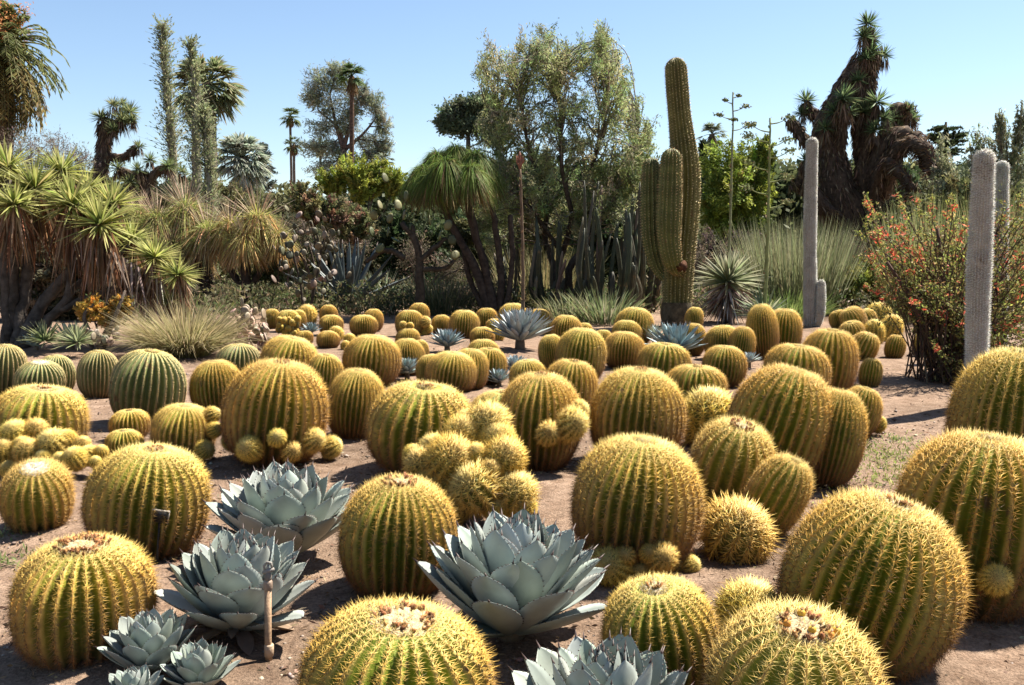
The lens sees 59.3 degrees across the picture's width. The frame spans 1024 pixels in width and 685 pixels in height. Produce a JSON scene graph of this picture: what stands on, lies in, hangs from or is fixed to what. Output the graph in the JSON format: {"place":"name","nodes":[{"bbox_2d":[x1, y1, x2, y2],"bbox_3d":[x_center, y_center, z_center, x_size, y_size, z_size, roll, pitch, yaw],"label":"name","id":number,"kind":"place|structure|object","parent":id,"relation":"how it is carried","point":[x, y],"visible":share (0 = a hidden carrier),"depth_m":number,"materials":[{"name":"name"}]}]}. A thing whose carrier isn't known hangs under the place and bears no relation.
{"place":"outdoors","nodes":[
{"label":"outdoors","id":0,"kind":"place"},
{"bbox_2d":[86,287,270,357],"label":"fountain grass","id":1,"kind":"structure","parent":0,"point":[187,336],"depth_m":14.10,"materials":[{"name":"beige plant"}]},
{"bbox_2d":[0,282,1023,684],"bbox_3d":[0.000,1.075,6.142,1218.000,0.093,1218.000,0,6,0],"label":"ground","id":2,"kind":"structure","parent":0,"point":[972,652],"depth_m":5.09,"materials":[{"name":"soil"}]},
{"bbox_2d":[0,343,27,395],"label":"barrel cactus","id":3,"kind":"object","parent":2,"relation":"on","point":[13,358],"visible":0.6,"depth_m":10.36,"materials":[{"name":"plant"}]},
{"bbox_2d":[0,0,69,187],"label":"date palm","id":4,"kind":"object","parent":2,"relation":"on","point":[20,83],"visible":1,"depth_m":42.61,"materials":[{"name":"green plant"}]},
{"bbox_2d":[0,455,77,533],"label":"barrel cactus","id":5,"kind":"object","parent":2,"relation":"on","point":[37,495],"visible":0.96,"depth_m":5.38,"materials":[{"name":"plant"}]},
{"bbox_2d":[13,358,66,387],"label":"barrel cactus","id":6,"kind":"object","parent":2,"relation":"on","point":[44,371],"visible":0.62,"depth_m":10.16,"materials":[{"name":"plant"}]},
{"bbox_2d":[0,382,92,436],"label":"barrel cactus","id":7,"kind":"object","parent":2,"relation":"on","point":[58,407],"visible":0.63,"depth_m":7.29,"materials":[{"name":"plant"}]},
{"bbox_2d":[0,123,101,237],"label":"bare shrub","id":8,"kind":"object","parent":2,"relation":"on","point":[49,141],"visible":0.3,"depth_m":28.41,"materials":[{"name":"grey plant"}]},
{"bbox_2d":[0,416,109,477],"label":"cactus clump","id":9,"kind":"object","parent":2,"relation":"on","point":[21,441],"visible":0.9,"depth_m":6.71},
{"bbox_2d":[0,230,148,320],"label":"dense shrub","id":10,"kind":"object","parent":2,"relation":"on","point":[42,282],"visible":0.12,"depth_m":21.61,"materials":[{"name":"green plant"}]},
{"bbox_2d":[1,530,164,673],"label":"barrel cactus","id":11,"kind":"object","parent":2,"relation":"on","point":[72,597],"visible":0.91,"depth_m":3.63,"materials":[{"name":"plant"}]},
{"bbox_2d":[76,349,117,397],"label":"barrel cactus","id":12,"kind":"object","parent":2,"relation":"on","point":[93,370],"visible":0.84,"depth_m":10.34,"materials":[{"name":"plant"}]},
{"bbox_2d":[0,136,203,348],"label":"yucca tree","id":13,"kind":"object","parent":2,"relation":"on","point":[84,227],"visible":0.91,"depth_m":15.64,"materials":[{"name":"green plant"}]},
{"bbox_2d":[73,290,133,349],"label":"orange bush","id":14,"kind":"object","parent":2,"relation":"on","point":[92,309],"visible":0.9,"depth_m":15.12,"materials":[{"name":"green plant"}]},
{"bbox_2d":[89,97,146,240],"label":"joshua tree","id":15,"kind":"object","parent":2,"relation":"on","point":[107,130],"visible":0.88,"depth_m":29.32,"materials":[{"name":"green plant"}]},
{"bbox_2d":[106,408,150,438],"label":"barrel cactus","id":16,"kind":"object","parent":2,"relation":"on","point":[135,419],"visible":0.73,"depth_m":8.06,"materials":[{"name":"plant"}]},
{"bbox_2d":[74,440,216,561],"bbox_3d":[-2.052,0.911,5.101,0.759,0.697,0.719,9,6,8],"label":"barrel cactus","id":17,"kind":"object","parent":2,"relation":"on","point":[127,489],"visible":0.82,"depth_m":4.90,"materials":[{"name":"plant"}]},
{"bbox_2d":[95,605,195,674],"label":"agave","id":18,"kind":"object","parent":2,"relation":"on","point":[152,638],"visible":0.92,"depth_m":3.53,"materials":[{"name":"green plant"}]},
{"bbox_2d":[108,348,186,421],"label":"barrel cactus","id":19,"kind":"object","parent":2,"relation":"on","point":[150,382],"visible":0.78,"depth_m":8.69,"materials":[{"name":"plant"}]},
{"bbox_2d":[106,151,190,231],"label":"joshua tree","id":20,"kind":"object","parent":2,"relation":"on","point":[145,178],"visible":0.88,"depth_m":28.48,"materials":[{"name":"green plant"}]},
{"bbox_2d":[143,13,190,278],"bbox_3d":[-12.229,-6.695,32.558,2.250,10.067,2.198,0,6,0],"label":"boojum tree","id":21,"kind":"object","parent":2,"relation":"on","point":[166,88],"visible":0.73,"depth_m":32.17,"materials":[{"name":"green plant"}]},
{"bbox_2d":[119,170,238,306],"bbox_3d":[-9.933,-3.140,26.858,4.324,4.223,3.158,0,6,0],"label":"nolina tree","id":22,"kind":"object","parent":2,"relation":"on","point":[185,225],"visible":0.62,"depth_m":26.49,"materials":[{"name":"green plant"}]},
{"bbox_2d":[147,402,221,460],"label":"barrel cactus","id":23,"kind":"object","parent":2,"relation":"on","point":[192,428],"visible":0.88,"depth_m":7.25,"materials":[{"name":"plant"}]},
{"bbox_2d":[119,177,263,283],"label":"dense shrub","id":24,"kind":"object","parent":2,"relation":"on","point":[228,190],"visible":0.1,"depth_m":32.44,"materials":[{"name":"green plant"}]},
{"bbox_2d":[169,33,217,292],"bbox_3d":[-11.087,-6.127,31.565,1.901,9.148,2.132,3,7,27],"label":"boojum tree","id":25,"kind":"object","parent":2,"relation":"on","point":[192,67],"visible":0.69,"depth_m":31.22,"materials":[{"name":"green plant"}]},
{"bbox_2d":[158,635,241,684],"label":"agave","id":26,"kind":"object","parent":2,"relation":"on","point":[201,662],"visible":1,"depth_m":3.44,"materials":[{"name":"green plant"}]},
{"bbox_2d":[171,54,248,188],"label":"fan palm","id":27,"kind":"object","parent":2,"relation":"on","point":[227,100],"visible":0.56,"depth_m":44.53,"materials":[{"name":"green plant"}]},
{"bbox_2d":[187,102,234,287],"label":"boojum tree","id":28,"kind":"object","parent":2,"relation":"on","point":[204,132],"visible":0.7,"depth_m":30.43,"materials":[{"name":"green plant"}]},
{"bbox_2d":[187,359,239,410],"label":"barrel cactus","id":29,"kind":"object","parent":2,"relation":"on","point":[207,383],"visible":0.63,"depth_m":9.20,"materials":[{"name":"plant"}]},
{"bbox_2d":[154,525,319,655],"bbox_3d":[-1.210,1.067,3.958,0.710,0.509,0.708,0,6,0],"label":"agave","id":30,"kind":"object","parent":2,"relation":"on","point":[220,588],"visible":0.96,"depth_m":3.87,"materials":[{"name":"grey plant"}]},
{"bbox_2d":[211,131,275,277],"bbox_3d":[-11.867,-5.786,39.575,2.978,6.886,2.970,0,6,0],"label":"fan palm","id":31,"kind":"object","parent":2,"relation":"on","point":[243,168],"visible":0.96,"depth_m":38.90,"materials":[{"name":"green plant"}]},
{"bbox_2d":[197,181,301,305],"bbox_3d":[-7.522,-2.846,25.741,3.360,3.823,2.616,0,6,0],"label":"nolina tree","id":32,"kind":"object","parent":2,"relation":"on","point":[245,241],"visible":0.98,"depth_m":25.40,"materials":[{"name":"green plant"}]},
{"bbox_2d":[230,297,271,349],"bbox_3d":[-4.286,-0.297,15.354,0.803,0.918,2.087,-3,7,-28],"label":"prickly pear","id":33,"kind":"object","parent":2,"relation":"on","point":[260,334],"visible":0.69,"depth_m":15.31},
{"bbox_2d":[262,561,274,660],"bbox_3d":[-1.001,1.125,3.715,0.053,0.463,0.039,0,6,0],"label":"sprinkler","id":34,"kind":"object","parent":2,"relation":"on","point":[269,644],"visible":0.95,"depth_m":3.70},
{"bbox_2d":[202,458,352,562],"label":"agave","id":35,"kind":"object","parent":2,"relation":"on","point":[287,501],"visible":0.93,"depth_m":4.76,"materials":[{"name":"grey plant"}]},
{"bbox_2d":[214,357,342,467],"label":"barrel cactus","id":36,"kind":"object","parent":2,"relation":"on","point":[276,409],"visible":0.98,"depth_m":6.99,"materials":[{"name":"plant"}]},
{"bbox_2d":[257,333,318,365],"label":"barrel cactus","id":37,"kind":"object","parent":2,"relation":"on","point":[297,349],"visible":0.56,"depth_m":10.70,"materials":[{"name":"plant"}]},
{"bbox_2d":[271,205,351,305],"bbox_3d":[-5.084,-2.013,22.458,2.081,2.820,1.687,0,6,0],"label":"prickly pear","id":38,"kind":"object","parent":2,"relation":"on","point":[327,242],"visible":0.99,"depth_m":22.31,"materials":[{"name":"green plant"}]},
{"bbox_2d":[286,179,378,304],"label":"reddish shrub","id":39,"kind":"object","parent":2,"relation":"on","point":[342,216],"visible":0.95,"depth_m":26.58,"materials":[{"name":"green plant"}]},
{"bbox_2d":[296,58,396,191],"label":"pine tree","id":40,"kind":"object","parent":2,"relation":"on","point":[340,126],"visible":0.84,"depth_m":80.22,"materials":[{"name":"green plant"}]},
{"bbox_2d":[282,238,410,310],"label":"agave","id":41,"kind":"object","parent":2,"relation":"on","point":[354,266],"visible":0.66,"depth_m":24.90,"materials":[{"name":"green plant"}]},
{"bbox_2d":[326,367,385,439],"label":"barrel cactus","id":42,"kind":"object","parent":2,"relation":"on","point":[353,392],"visible":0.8,"depth_m":8.05,"materials":[{"name":"plant"}]},
{"bbox_2d":[312,150,407,268],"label":"lime shrub","id":43,"kind":"object","parent":2,"relation":"on","point":[363,182],"visible":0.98,"depth_m":39.26,"materials":[{"name":"green plant"}]},
{"bbox_2d":[341,334,401,385],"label":"barrel cactus","id":44,"kind":"object","parent":2,"relation":"on","point":[380,356],"visible":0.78,"depth_m":11.25,"materials":[{"name":"plant"}]},
{"bbox_2d":[331,471,461,601],"bbox_3d":[-0.573,0.984,4.514,0.663,0.664,0.628,1,9,-15],"label":"barrel cactus","id":45,"kind":"object","parent":2,"relation":"on","point":[390,524],"visible":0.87,"depth_m":4.32,"materials":[{"name":"plant"}]},
{"bbox_2d":[289,593,504,684],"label":"barrel cactus","id":46,"kind":"object","parent":2,"relation":"on","point":[399,641],"visible":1,"depth_m":2.98,"materials":[{"name":"plant"}]},
{"bbox_2d":[364,197,450,300],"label":"dense shrub","id":47,"kind":"object","parent":2,"relation":"on","point":[396,230],"visible":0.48,"depth_m":29.55,"materials":[{"name":"green plant"}]},
{"bbox_2d":[365,173,460,303],"bbox_3d":[-2.417,-2.312,21.793,2.345,3.566,0.920,0,6,0],"label":"prickly pear","id":48,"kind":"object","parent":2,"relation":"on","point":[420,269],"visible":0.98,"depth_m":21.83,"materials":[{"name":"green plant"}]},
{"bbox_2d":[359,378,470,475],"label":"barrel cactus","id":49,"kind":"object","parent":2,"relation":"on","point":[400,416],"visible":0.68,"depth_m":6.71,"materials":[{"name":"plant"}]},
{"bbox_2d":[385,261,490,315],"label":"grass clump","id":50,"kind":"object","parent":2,"relation":"on","point":[445,304],"visible":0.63,"depth_m":23.59,"materials":[{"name":"green plant"}]},
{"bbox_2d":[423,350,478,392],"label":"barrel cactus","id":51,"kind":"object","parent":2,"relation":"on","point":[457,369],"visible":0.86,"depth_m":10.64,"materials":[{"name":"plant"}]},
{"bbox_2d":[396,142,515,313],"bbox_3d":[-1.385,-2.862,22.815,2.799,4.457,3.060,4,7,35],"label":"nolina tree","id":52,"kind":"object","parent":2,"relation":"on","point":[438,178],"visible":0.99,"depth_m":22.54,"materials":[{"name":"green plant"}]},
{"bbox_2d":[427,88,507,148],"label":"dense tree","id":53,"kind":"object","parent":2,"relation":"on","point":[459,116],"visible":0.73,"depth_m":50.52,"materials":[{"name":"green plant"}]},
{"bbox_2d":[0,346,934,568],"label":"grass","id":54,"kind":"structure","parent":2,"relation":"on","point":[877,465],"depth_m":7.14,"materials":[{"name":"green plant"}]},
{"bbox_2d":[401,397,543,526],"bbox_3d":[-0.265,0.754,5.663,0.830,0.776,0.751,-2,6,-19],"label":"cactus clump","id":55,"kind":"object","parent":2,"relation":"on","point":[471,461],"visible":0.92,"depth_m":5.55,"materials":[{"name":"plant"}]},
{"bbox_2d":[437,203,515,290],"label":"dense shrub","id":56,"kind":"object","parent":2,"relation":"on","point":[463,227],"visible":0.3,"depth_m":32.42,"materials":[{"name":"green plant"}]},
{"bbox_2d":[86,272,889,324],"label":"undergrowth","id":57,"kind":"object","parent":2,"relation":"on","point":[261,292],"visible":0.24,"depth_m":23.86,"materials":[{"name":"green plant"}]},
{"bbox_2d":[0,336,1018,684],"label":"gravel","id":58,"kind":"structure","parent":2,"relation":"on","point":[466,522],"depth_m":5.26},
{"bbox_2d":[413,503,609,641],"bbox_3d":[0.012,1.023,3.961,0.888,0.596,0.901,0,6,0],"label":"agave","id":59,"kind":"object","parent":2,"relation":"on","point":[521,574],"visible":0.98,"depth_m":3.80,"materials":[{"name":"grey plant"}]},
{"bbox_2d":[0,354,1023,680],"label":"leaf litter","id":60,"kind":"object","parent":2,"relation":"on","point":[472,526],"visible":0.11,"depth_m":4.89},
{"bbox_2d":[14,144,1023,284],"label":"wood","id":61,"kind":"object","parent":2,"relation":"on","point":[794,209],"visible":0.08,"depth_m":44.35,"materials":[{"name":"green plant"}]},
{"bbox_2d":[484,151,554,349],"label":"agave","id":62,"kind":"object","parent":2,"relation":"on","point":[520,326],"visible":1,"depth_m":15.19,"materials":[{"name":"green plant"}]},
{"bbox_2d":[498,371,591,472],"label":"barrel cactus","id":63,"kind":"object","parent":2,"relation":"on","point":[551,412],"visible":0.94,"depth_m":6.85,"materials":[{"name":"plant"}]},
{"bbox_2d":[528,216,584,314],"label":"columnar cactus","id":64,"kind":"object","parent":2,"relation":"on","point":[536,278],"visible":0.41,"depth_m":23.45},
{"bbox_2d":[467,17,661,301],"bbox_3d":[1.407,-4.959,24.753,5.497,8.311,5.070,0,6,0],"label":"willowy tree","id":65,"kind":"object","parent":2,"relation":"on","point":[602,64],"visible":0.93,"depth_m":24.00,"materials":[{"name":"green plant"}]},
{"bbox_2d":[544,358,599,417],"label":"barrel cactus","id":66,"kind":"object","parent":2,"relation":"on","point":[581,377],"visible":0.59,"depth_m":8.85,"materials":[{"name":"plant"}]},
{"bbox_2d":[554,327,608,378],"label":"barrel cactus","id":67,"kind":"object","parent":2,"relation":"on","point":[584,344],"visible":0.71,"depth_m":11.53,"materials":[{"name":"plant"}]},
{"bbox_2d":[507,626,694,684],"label":"agave","id":68,"kind":"object","parent":2,"relation":"on","point":[619,659],"visible":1,"depth_m":2.90,"materials":[{"name":"green plant"}]},
{"bbox_2d":[556,284,654,324],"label":"grass clump","id":69,"kind":"object","parent":2,"relation":"on","point":[603,315],"visible":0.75,"depth_m":20.72,"materials":[{"name":"green plant"}]},
{"bbox_2d":[575,180,641,308],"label":"columnar cactus","id":70,"kind":"object","parent":2,"relation":"on","point":[628,264],"visible":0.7,"depth_m":22.77,"materials":[{"name":"plant"}]},
{"bbox_2d":[604,331,645,368],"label":"barrel cactus","id":71,"kind":"object","parent":2,"relation":"on","point":[624,348],"visible":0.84,"depth_m":12.82,"materials":[{"name":"plant"}]},
{"bbox_2d":[566,430,708,587],"bbox_3d":[0.679,0.892,4.893,0.806,0.801,0.877,9,6,22],"label":"barrel cactus","id":72,"kind":"object","parent":2,"relation":"on","point":[637,504],"visible":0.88,"depth_m":4.66,"materials":[{"name":"plant"}]},
{"bbox_2d":[586,365,689,448],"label":"barrel cactus","id":73,"kind":"object","parent":2,"relation":"on","point":[639,399],"visible":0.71,"depth_m":6.99,"materials":[{"name":"plant"}]},
{"bbox_2d":[595,568,722,684],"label":"barrel cactus","id":74,"kind":"object","parent":2,"relation":"on","point":[674,615],"visible":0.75,"depth_m":3.39,"materials":[{"name":"plant"}]},
{"bbox_2d":[633,342,693,375],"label":"barrel cactus","id":75,"kind":"object","parent":2,"relation":"on","point":[665,356],"visible":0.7,"depth_m":11.37,"materials":[{"name":"plant"}]},
{"bbox_2d":[639,56,701,325],"bbox_3d":[3.481,-3.236,19.513,1.371,5.895,1.300,0,6,0],"label":"saguaro cactus","id":76,"kind":"object","parent":2,"relation":"on","point":[670,190],"visible":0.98,"depth_m":19.50,"materials":[{"name":"green plant"}]},
{"bbox_2d":[644,320,707,349],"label":"agave","id":77,"kind":"object","parent":2,"relation":"on","point":[674,333],"visible":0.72,"depth_m":13.39,"materials":[{"name":"green plant"}]},
{"bbox_2d":[666,364,729,396],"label":"barrel cactus","id":78,"kind":"object","parent":2,"relation":"on","point":[686,377],"visible":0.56,"depth_m":9.34,"materials":[{"name":"plant"}]},
{"bbox_2d":[681,383,732,447],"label":"barrel cactus","id":79,"kind":"object","parent":2,"relation":"on","point":[704,405],"visible":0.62,"depth_m":7.71,"materials":[{"name":"plant"}]},
{"bbox_2d":[701,345,748,387],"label":"barrel cactus","id":80,"kind":"object","parent":2,"relation":"on","point":[730,363],"visible":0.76,"depth_m":11.20,"materials":[{"name":"plant"}]},
{"bbox_2d":[687,414,777,506],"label":"barrel cactus","id":81,"kind":"object","parent":2,"relation":"on","point":[730,454],"visible":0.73,"depth_m":5.84,"materials":[{"name":"plant"}]},
{"bbox_2d":[693,92,772,323],"bbox_3d":[5.047,-2.902,20.821,1.957,5.652,1.950,0,6,0],"label":"yucca","id":82,"kind":"object","parent":2,"relation":"on","point":[723,302],"visible":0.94,"depth_m":20.77,"materials":[{"name":"green plant"}]},
{"bbox_2d":[698,132,778,247],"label":"willow bush","id":83,"kind":"object","parent":2,"relation":"on","point":[714,205],"visible":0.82,"depth_m":30.35,"materials":[{"name":"green plant"}]},
{"bbox_2d":[696,489,782,567],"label":"barrel cactus","id":84,"kind":"object","parent":2,"relation":"on","point":[738,530],"visible":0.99,"depth_m":4.91,"materials":[{"name":"plant"}]},
{"bbox_2d":[711,573,778,636],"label":"barrel cactus","id":85,"kind":"object","parent":2,"relation":"on","point":[736,594],"visible":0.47,"depth_m":3.81,"materials":[{"name":"plant"}]},
{"bbox_2d":[745,303,779,358],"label":"barrel cactus","id":86,"kind":"object","parent":2,"relation":"on","point":[762,322],"visible":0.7,"depth_m":14.05,"materials":[{"name":"plant"}]},
{"bbox_2d":[735,113,799,316],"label":"agave","id":87,"kind":"object","parent":2,"relation":"on","point":[760,299],"visible":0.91,"depth_m":18.79,"materials":[{"name":"green plant"}]},
{"bbox_2d":[740,451,817,537],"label":"barrel cactus","id":88,"kind":"object","parent":2,"relation":"on","point":[780,486],"visible":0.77,"depth_m":5.29,"materials":[{"name":"plant"}]},
{"bbox_2d":[724,361,837,477],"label":"barrel cactus","id":89,"kind":"object","parent":2,"relation":"on","point":[787,406],"visible":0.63,"depth_m":6.39,"materials":[{"name":"plant"}]},
{"bbox_2d":[700,593,893,684],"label":"barrel cactus","id":90,"kind":"object","parent":2,"relation":"on","point":[779,643],"visible":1,"depth_m":2.93,"materials":[{"name":"plant"}]},
{"bbox_2d":[705,212,888,314],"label":"ornamental grass","id":91,"kind":"structure","parent":2,"relation":"on","point":[786,270],"depth_m":23.61,"materials":[{"name":"green plant"}]},
{"bbox_2d":[761,341,833,386],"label":"barrel cactus","id":92,"kind":"object","parent":2,"relation":"on","point":[810,359],"visible":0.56,"depth_m":9.99,"materials":[{"name":"plant"}]},
{"bbox_2d":[802,137,826,326],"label":"columnar cactus","id":93,"kind":"object","parent":2,"relation":"on","point":[814,298],"visible":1,"depth_m":19.78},
{"bbox_2d":[802,327,862,391],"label":"barrel cactus","id":94,"kind":"object","parent":2,"relation":"on","point":[839,348],"visible":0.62,"depth_m":10.50,"materials":[{"name":"plant"}]},
{"bbox_2d":[812,387,869,489],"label":"barrel cactus","id":95,"kind":"object","parent":2,"relation":"on","point":[843,460],"visible":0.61,"depth_m":6.43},
{"bbox_2d":[785,9,943,265],"bbox_3d":[12.094,-6.685,30.917,5.299,9.587,3.785,0,6,0],"label":"joshua tree","id":96,"kind":"object","parent":2,"relation":"on","point":[879,171],"visible":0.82,"depth_m":30.93,"materials":[{"name":"brown plant"}]},
{"bbox_2d":[848,385,887,436],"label":"barrel cactus","id":97,"kind":"object","parent":2,"relation":"on","point":[872,400],"visible":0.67,"depth_m":8.13,"materials":[{"name":"plant"}]},
{"bbox_2d":[769,484,978,684],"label":"barrel cactus","id":98,"kind":"object","parent":2,"relation":"on","point":[886,571],"visible":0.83,"depth_m":3.46,"materials":[{"name":"plant"}]},
{"bbox_2d":[852,183,1023,384],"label":"chuparosa bush","id":99,"kind":"object","parent":2,"relation":"on","point":[941,359],"visible":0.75,"depth_m":11.66,"materials":[{"name":"green plant"}]},
{"bbox_2d":[856,185,1023,323],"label":"sage brush","id":100,"kind":"object","parent":2,"relation":"on","point":[941,219],"visible":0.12,"depth_m":21.68,"materials":[{"name":"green plant"}]},
{"bbox_2d":[891,426,1023,627],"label":"barrel cactus","id":101,"kind":"object","parent":2,"relation":"on","point":[968,485],"visible":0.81,"depth_m":4.06,"materials":[{"name":"plant"}]},
{"bbox_2d":[891,166,1023,266],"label":"dense shrub","id":102,"kind":"object","parent":2,"relation":"on","point":[954,185],"visible":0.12,"depth_m":25.52,"materials":[{"name":"green plant"}]},
{"bbox_2d":[928,99,1023,208],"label":"grey tree","id":103,"kind":"object","parent":2,"relation":"on","point":[1014,157],"visible":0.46,"depth_m":26.48,"materials":[{"name":"green plant"}]},
{"bbox_2d":[963,147,996,370],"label":"columnar cactus","id":104,"kind":"object","parent":2,"relation":"on","point":[978,271],"visible":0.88,"depth_m":9.49,"materials":[{"name":"plant"}]},
{"bbox_2d":[938,345,1023,443],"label":"barrel cactus","id":105,"kind":"object","parent":2,"relation":"on","point":[987,393],"visible":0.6,"depth_m":6.12,"materials":[{"name":"plant"}]},
{"bbox_2d":[992,160,1010,345],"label":"columnar cactus","id":106,"kind":"object","parent":2,"relation":"on","point":[1002,174],"visible":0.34,"depth_m":13.77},
{"bbox_2d":[5,0,1023,197],"label":"sky","id":107,"kind":"structure","parent":0,"point":[961,62],"materials":[{"name":"blue"}]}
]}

